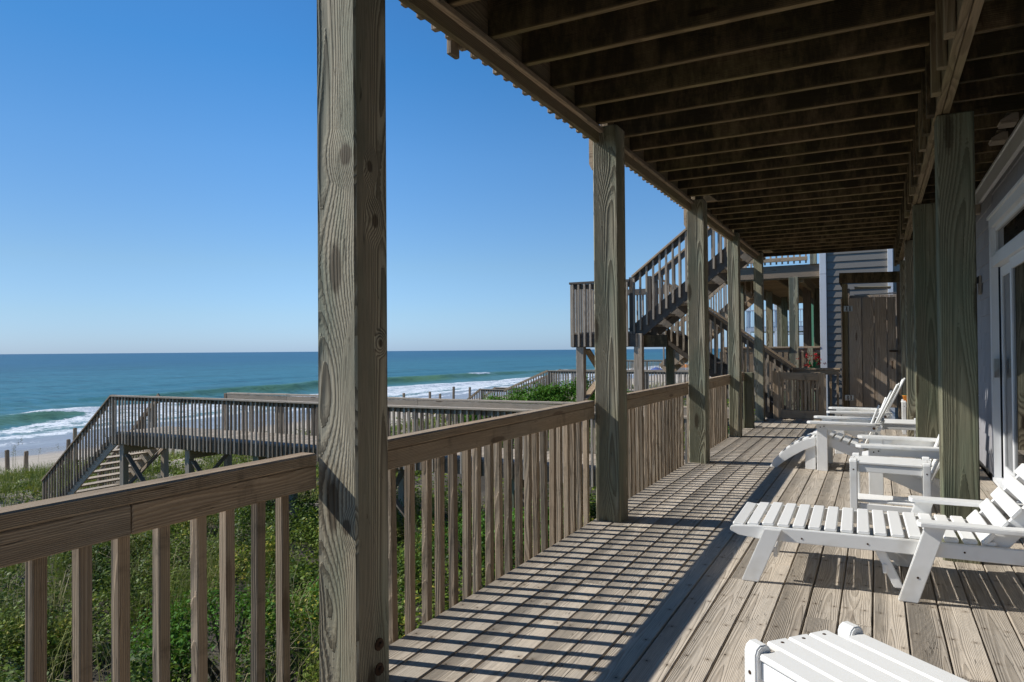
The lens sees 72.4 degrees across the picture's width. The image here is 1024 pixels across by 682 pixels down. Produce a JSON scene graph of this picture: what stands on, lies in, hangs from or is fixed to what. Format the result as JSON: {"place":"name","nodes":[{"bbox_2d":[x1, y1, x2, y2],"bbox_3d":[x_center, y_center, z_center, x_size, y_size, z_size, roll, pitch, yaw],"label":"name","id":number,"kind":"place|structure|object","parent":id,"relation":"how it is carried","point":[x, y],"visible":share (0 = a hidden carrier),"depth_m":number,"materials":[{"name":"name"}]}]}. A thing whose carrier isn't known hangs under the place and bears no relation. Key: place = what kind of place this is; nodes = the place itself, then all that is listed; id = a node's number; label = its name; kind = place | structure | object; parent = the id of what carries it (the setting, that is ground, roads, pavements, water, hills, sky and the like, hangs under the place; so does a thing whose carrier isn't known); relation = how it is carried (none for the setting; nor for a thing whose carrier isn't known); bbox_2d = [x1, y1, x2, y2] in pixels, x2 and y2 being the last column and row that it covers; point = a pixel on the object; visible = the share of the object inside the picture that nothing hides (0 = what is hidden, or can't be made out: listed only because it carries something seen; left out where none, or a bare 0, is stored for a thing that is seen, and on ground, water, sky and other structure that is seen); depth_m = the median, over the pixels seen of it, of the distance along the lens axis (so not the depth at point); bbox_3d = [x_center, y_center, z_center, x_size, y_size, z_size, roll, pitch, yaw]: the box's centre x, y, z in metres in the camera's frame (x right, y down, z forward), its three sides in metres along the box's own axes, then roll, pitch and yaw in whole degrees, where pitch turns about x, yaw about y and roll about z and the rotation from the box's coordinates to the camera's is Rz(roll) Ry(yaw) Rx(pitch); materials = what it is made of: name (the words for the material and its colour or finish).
{"place":"outdoors","nodes":[
{"label":"outdoors","id":0,"kind":"place"},
{"bbox_2d":[0,349,720,451],"bbox_3d":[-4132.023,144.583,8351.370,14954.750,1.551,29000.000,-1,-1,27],"label":"sea","id":1,"kind":"structure","parent":0,"point":[50,400],"depth_m":164.46,"materials":[{"name":"liquid"}]},
{"bbox_2d":[0,0,818,353],"label":"sky","id":2,"kind":"structure","parent":0,"point":[158,158],"materials":[{"name":"blue"}]},
{"bbox_2d":[0,374,910,681],"bbox_3d":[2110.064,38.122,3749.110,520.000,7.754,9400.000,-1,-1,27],"label":"ground","id":3,"kind":"structure","parent":0,"point":[46,454],"depth_m":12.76,"materials":[{"name":"green plant"}]},
{"bbox_2d":[5,450,9,471],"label":"fence post","id":4,"kind":"object","parent":3,"relation":"on","point":[7,460],"visible":0.43,"depth_m":26.21,"materials":[{"name":"grey wood"}]},
{"bbox_2d":[23,451,28,472],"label":"fence post","id":5,"kind":"object","parent":3,"relation":"on","point":[26,454],"visible":0.47,"depth_m":26.80,"materials":[{"name":"grey wood"}]},
{"bbox_2d":[66,439,70,460],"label":"fence post","id":6,"kind":"object","parent":3,"relation":"on","point":[68,442],"visible":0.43,"depth_m":28.25,"materials":[{"name":"grey wood"}]},
{"bbox_2d":[72,428,76,462],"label":"fence post","id":7,"kind":"object","parent":3,"relation":"on","point":[75,431],"visible":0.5,"depth_m":28.45,"materials":[{"name":"grey wood"}]},
{"bbox_2d":[11,412,310,476],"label":"sea oats","id":8,"kind":"object","parent":3,"relation":"on","point":[58,448],"visible":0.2,"depth_m":23.54,"materials":[{"name":"plant"}]},
{"bbox_2d":[130,573,416,681],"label":"bush","id":9,"kind":"object","parent":3,"relation":"on","point":[175,632],"visible":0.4,"depth_m":7.38,"materials":[{"name":"green plant"}]},
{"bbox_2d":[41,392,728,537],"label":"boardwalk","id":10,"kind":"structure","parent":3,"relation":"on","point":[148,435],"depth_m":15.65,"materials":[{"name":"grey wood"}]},
{"bbox_2d":[0,398,814,681],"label":"dune shrubs","id":11,"kind":"object","parent":3,"relation":"on","point":[304,517],"visible":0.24,"depth_m":9.90,"materials":[{"name":"green plant"}]},
{"bbox_2d":[452,387,454,398],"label":"fence post","id":12,"kind":"object","parent":3,"relation":"on","point":[453,392],"visible":0.43,"depth_m":53.93,"materials":[{"name":"grey wood"}]},
{"bbox_2d":[445,387,522,423],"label":"boardwalk","id":13,"kind":"structure","parent":3,"relation":"on","point":[491,391],"depth_m":36.17,"materials":[{"name":"grey wood"}]},
{"bbox_2d":[404,506,576,581],"bbox_3d":[-0.207,2.956,9.922,3.085,1.652,2.018,-1,-1,27],"label":"bush","id":14,"kind":"object","parent":3,"relation":"on","point":[460,554],"visible":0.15,"depth_m":9.92,"materials":[{"name":"green plant"}]},
{"bbox_2d":[451,374,631,447],"bbox_3d":[0.831,2.666,21.591,6.638,3.335,3.063,-1,-1,17],"label":"green bush","id":15,"kind":"object","parent":3,"relation":"on","point":[550,393],"visible":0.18,"depth_m":21.28,"materials":[{"name":"green plant"}]},
{"bbox_2d":[503,369,728,400],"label":"boardwalk","id":16,"kind":"structure","parent":3,"relation":"on","point":[550,377],"depth_m":33.66,"materials":[{"name":"grey wood"}]},
{"bbox_2d":[591,360,688,380],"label":"boardwalk","id":17,"kind":"structure","parent":3,"relation":"on","point":[646,361],"depth_m":63.44,"materials":[{"name":"grey wood"}]},
{"bbox_2d":[569,225,795,524],"bbox_3d":[3.345,0.649,13.425,3.882,6.792,2.426,-1,-1,27],"label":"outdoor staircase","id":18,"kind":"structure","parent":3,"relation":"on","point":[657,319],"depth_m":13.09,"materials":[{"name":"brown wood"}]},
{"bbox_2d":[719,254,820,428],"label":"neighbour deck","id":19,"kind":"structure","parent":3,"relation":"on","point":[790,288],"depth_m":17.71,"materials":[{"name":"grey wood"}]},
{"bbox_2d":[659,264,753,372],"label":"neighbour stairs","id":20,"kind":"structure","parent":19,"relation":"attached to","point":[680,361],"depth_m":19.03,"materials":[{"name":"brown wood"}]},
{"bbox_2d":[796,353,825,388],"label":"red flowers","id":21,"kind":"object","parent":19,"relation":"attached to","point":[814,363],"visible":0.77,"depth_m":15.38,"materials":[{"name":"green plant"}]},
{"bbox_2d":[745,304,814,400],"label":"shore house","id":22,"kind":"structure","parent":3,"relation":"on","point":[749,329],"depth_m":42.42,"materials":[{"name":"green paint"}]},
{"bbox_2d":[773,306,802,346],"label":"shore house","id":23,"kind":"structure","parent":3,"relation":"on","point":[800,333],"depth_m":73.57,"materials":[{"name":"blue paint"}]},
{"bbox_2d":[819,249,904,418],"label":"neighbour house","id":24,"kind":"structure","parent":3,"relation":"on","point":[832,266],"depth_m":15.44,"materials":[{"name":"grey paint"}]},
{"bbox_2d":[975,114,1023,503],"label":"beach house","id":25,"kind":"structure","parent":3,"relation":"on","point":[999,194],"depth_m":6.58,"materials":[{"name":"grey paint"}]},
{"bbox_2d":[399,0,1023,265],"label":"deck","id":26,"kind":"structure","parent":25,"relation":"on","point":[769,128],"depth_m":4.72,"materials":[{"name":"brown wood"}]},
{"bbox_2d":[988,129,1007,145],"bbox_3d":[3.917,-1.642,5.641,0.118,0.094,0.140,-1,-1,27],"label":"vent hood","id":27,"kind":"object","parent":26,"relation":"attached to","point":[1000,137],"visible":1,"depth_m":5.59,"materials":[{"name":"plastic"}]},
{"bbox_2d":[997,112,1018,128],"bbox_3d":[3.700,-1.651,5.224,0.118,0.084,0.140,-1,-1,27],"label":"vent hood","id":28,"kind":"object","parent":26,"relation":"attached to","point":[1010,119],"visible":1,"depth_m":5.17,"materials":[{"name":"plastic"}]},
{"bbox_2d":[975,204,980,214],"bbox_3d":[5.012,-1.423,7.606,0.124,0.100,0.100,-1,-1,27],"label":"flood light","id":29,"kind":"object","parent":25,"relation":"attached to","point":[978,209],"visible":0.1,"depth_m":7.54,"materials":[{"name":"plastic"}]},
{"bbox_2d":[977,276,981,294],"bbox_3d":[5.019,-0.603,7.595,0.119,0.200,0.100,-1,-1,27],"label":"wall lamp","id":30,"kind":"object","parent":25,"relation":"attached to","point":[979,282],"visible":0.31,"depth_m":7.53,"materials":[{"name":"plastic"}]},
{"bbox_2d":[994,262,1012,478],"bbox_3d":[4.471,0.298,6.306,0.100,2.015,0.920,-1,-1,27],"label":"fixed door panel","id":31,"kind":"structure","parent":25,"relation":"in","point":[1005,269],"depth_m":6.54,"materials":[{"name":"white paint"}]},
{"bbox_2d":[995,199,1023,253],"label":"transom window","id":32,"kind":"structure","parent":25,"relation":"in","point":[1012,225],"depth_m":6.05,"materials":[{"name":"white paint"}]},
{"bbox_2d":[1009,249,1023,476],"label":"sliding door panel","id":33,"kind":"structure","parent":25,"relation":"in","point":[1017,260],"depth_m":5.79,"materials":[{"name":"white paint"}]},
{"bbox_2d":[389,417,1023,681],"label":"deck floor","id":34,"kind":"structure","parent":0,"point":[653,587],"depth_m":3.63,"materials":[{"name":"brown wood"}]},
{"bbox_2d":[0,452,316,681],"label":"deck railing","id":35,"kind":"object","parent":34,"relation":"attached to","point":[34,535],"visible":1,"depth_m":2.15,"materials":[{"name":"brown wood"}]},
{"bbox_2d":[317,0,388,681],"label":"porch post","id":36,"kind":"object","parent":34,"relation":"on","point":[352,378],"visible":1,"depth_m":2.66,"materials":[{"name":"grey wood"}]},
{"bbox_2d":[388,400,594,644],"bbox_3d":[-0.046,1.053,4.111,0.089,1.220,2.793,-1,-1,27],"label":"deck railing","id":37,"kind":"object","parent":34,"relation":"attached to","point":[407,451],"visible":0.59,"depth_m":3.96,"materials":[{"name":"brown wood"}]},
{"bbox_2d":[593,124,627,522],"bbox_3d":[0.767,0.964,5.373,0.194,5.198,0.194,-1,-1,27],"label":"porch post","id":38,"kind":"object","parent":34,"relation":"on","point":[610,327],"visible":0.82,"depth_m":5.30,"materials":[{"name":"brown wood"}]},
{"bbox_2d":[627,383,688,498],"bbox_3d":[1.336,1.076,6.767,0.090,1.219,2.804,-1,-1,27],"label":"deck railing","id":39,"kind":"object","parent":34,"relation":"attached to","point":[655,444],"visible":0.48,"depth_m":6.92,"materials":[{"name":"brown wood"}]},
{"bbox_2d":[687,199,709,463],"bbox_3d":[2.152,0.987,8.034,0.194,5.198,0.194,-1,-1,27],"label":"porch post","id":40,"kind":"object","parent":34,"relation":"on","point":[698,344],"visible":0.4,"depth_m":7.96,"materials":[{"name":"brown wood"}]},
{"bbox_2d":[686,375,729,461],"bbox_3d":[2.627,1.097,9.245,0.089,1.219,2.393,-1,-1,27],"label":"deck railing","id":41,"kind":"object","parent":34,"relation":"attached to","point":[718,405],"visible":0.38,"depth_m":9.58,"materials":[{"name":"brown wood"}]},
{"bbox_2d":[727,232,741,436],"bbox_3d":[3.303,1.007,10.335,0.160,5.198,0.160,-1,-1,27],"label":"porch post","id":42,"kind":"object","parent":34,"relation":"on","point":[734,338],"visible":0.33,"depth_m":10.28,"materials":[{"name":"brown wood"}]},
{"bbox_2d":[743,372,754,427],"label":"gate post","id":43,"kind":"object","parent":34,"relation":"on","point":[748,398],"visible":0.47,"depth_m":11.37,"materials":[{"name":"green wood"}]},
{"bbox_2d":[753,253,764,420],"bbox_3d":[4.435,1.026,12.508,0.150,5.198,0.150,-1,-1,27],"label":"porch post","id":44,"kind":"object","parent":34,"relation":"on","point":[759,341],"visible":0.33,"depth_m":12.46,"materials":[{"name":"brown wood"}]},
{"bbox_2d":[770,433,816,469],"bbox_3d":[3.157,1.198,7.774,0.475,0.371,0.550,-1,-1,29],"label":"curved ottoman","id":45,"kind":"object","parent":34,"relation":"on","point":[807,443],"visible":0.85,"depth_m":7.50,"materials":[{"name":"white wood"}]},
{"bbox_2d":[773,371,826,419],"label":"wooden gate","id":46,"kind":"structure","parent":34,"relation":"on","point":[820,383],"depth_m":12.38,"materials":[{"name":"brown wood"}]},
{"bbox_2d":[793,368,839,415],"bbox_3d":[5.522,1.053,12.675,0.785,1.130,0.100,-1,-1,27],"label":"end railing","id":47,"kind":"object","parent":34,"relation":"on","point":[832,371],"visible":0.59,"depth_m":12.61,"materials":[{"name":"brown wood"}]},
{"bbox_2d":[807,383,899,470],"bbox_3d":[3.701,0.904,7.476,0.950,0.925,0.760,-1,-1,29],"label":"adirondack chair","id":48,"kind":"object","parent":34,"relation":"on","point":[828,439],"visible":0.88,"depth_m":7.36,"materials":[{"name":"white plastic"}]},
{"bbox_2d":[745,621,968,681],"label":"side table","id":49,"kind":"object","parent":34,"relation":"on","point":[850,652],"visible":1,"depth_m":1.90,"materials":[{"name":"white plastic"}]},
{"bbox_2d":[826,378,905,453],"bbox_3d":[4.423,0.913,8.656,0.950,0.925,0.760,-1,-1,26],"label":"adirondack chair","id":50,"kind":"object","parent":34,"relation":"on","point":[854,412],"visible":0.38,"depth_m":8.49,"materials":[{"name":"white wood"}]},
{"bbox_2d":[839,271,901,418],"bbox_3d":[6.671,0.093,12.878,1.105,2.637,1.352,-1,-1,27],"label":"outdoor shower","id":51,"kind":"object","parent":34,"relation":"on","point":[871,347],"visible":0.78,"depth_m":12.37,"materials":[{"name":"brown wood"}]},
{"bbox_2d":[730,463,1023,602],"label":"lounge chair","id":52,"kind":"object","parent":34,"relation":"on","point":[917,546],"visible":1,"depth_m":3.74,"materials":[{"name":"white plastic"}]},
{"bbox_2d":[849,452,931,516],"bbox_3d":[2.825,1.107,5.228,0.538,0.474,0.363,-1,-1,30],"label":"side table","id":53,"kind":"object","parent":34,"relation":"on","point":[859,463],"visible":0.84,"depth_m":5.15,"materials":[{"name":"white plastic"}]},
{"bbox_2d":[900,260,906,418],"bbox_3d":[6.483,0.186,11.506,0.150,3.020,0.150,-1,-1,27],"label":"porch post","id":54,"kind":"object","parent":34,"relation":"on","point":[903,326],"visible":0.28,"depth_m":11.46,"materials":[{"name":"brown wood"}]},
{"bbox_2d":[904,240,915,436],"bbox_3d":[5.365,0.167,9.359,0.160,3.020,0.160,-1,-1,27],"label":"porch post","id":55,"kind":"object","parent":34,"relation":"on","point":[909,316],"visible":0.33,"depth_m":9.31,"materials":[{"name":"brown wood"}]},
{"bbox_2d":[855,435,983,510],"bbox_3d":[3.334,0.884,5.698,0.950,0.925,0.760,-1,-1,27],"label":"adirondack chair","id":56,"kind":"object","parent":34,"relation":"on","point":[898,446],"visible":0.37,"depth_m":5.56,"materials":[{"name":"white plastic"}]},
{"bbox_2d":[912,203,939,478],"bbox_3d":[4.146,0.147,7.003,0.194,3.020,0.194,-1,-1,27],"label":"porch post","id":57,"kind":"object","parent":34,"relation":"on","point":[925,323],"visible":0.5,"depth_m":6.92,"materials":[{"name":"brown wood"}]},
{"bbox_2d":[934,111,980,563],"bbox_3d":[2.747,0.123,4.316,0.194,3.020,0.194,-1,-1,27],"label":"porch post","id":58,"kind":"object","parent":34,"relation":"on","point":[958,392],"visible":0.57,"depth_m":4.24,"materials":[{"name":"green wood"}]},
{"bbox_2d":[874,417,915,436],"bbox_3d":[4.375,1.127,7.939,0.478,0.479,0.463,-1,-1,26],"label":"side table","id":59,"kind":"object","parent":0,"point":[899,424],"visible":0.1,"depth_m":7.78,"materials":[{"name":"white wood"}]},
{"bbox_2d":[901,399,906,433],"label":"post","id":60,"kind":"object","parent":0,"point":[903,405],"visible":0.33,"depth_m":10.38,"materials":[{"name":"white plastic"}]}
]}

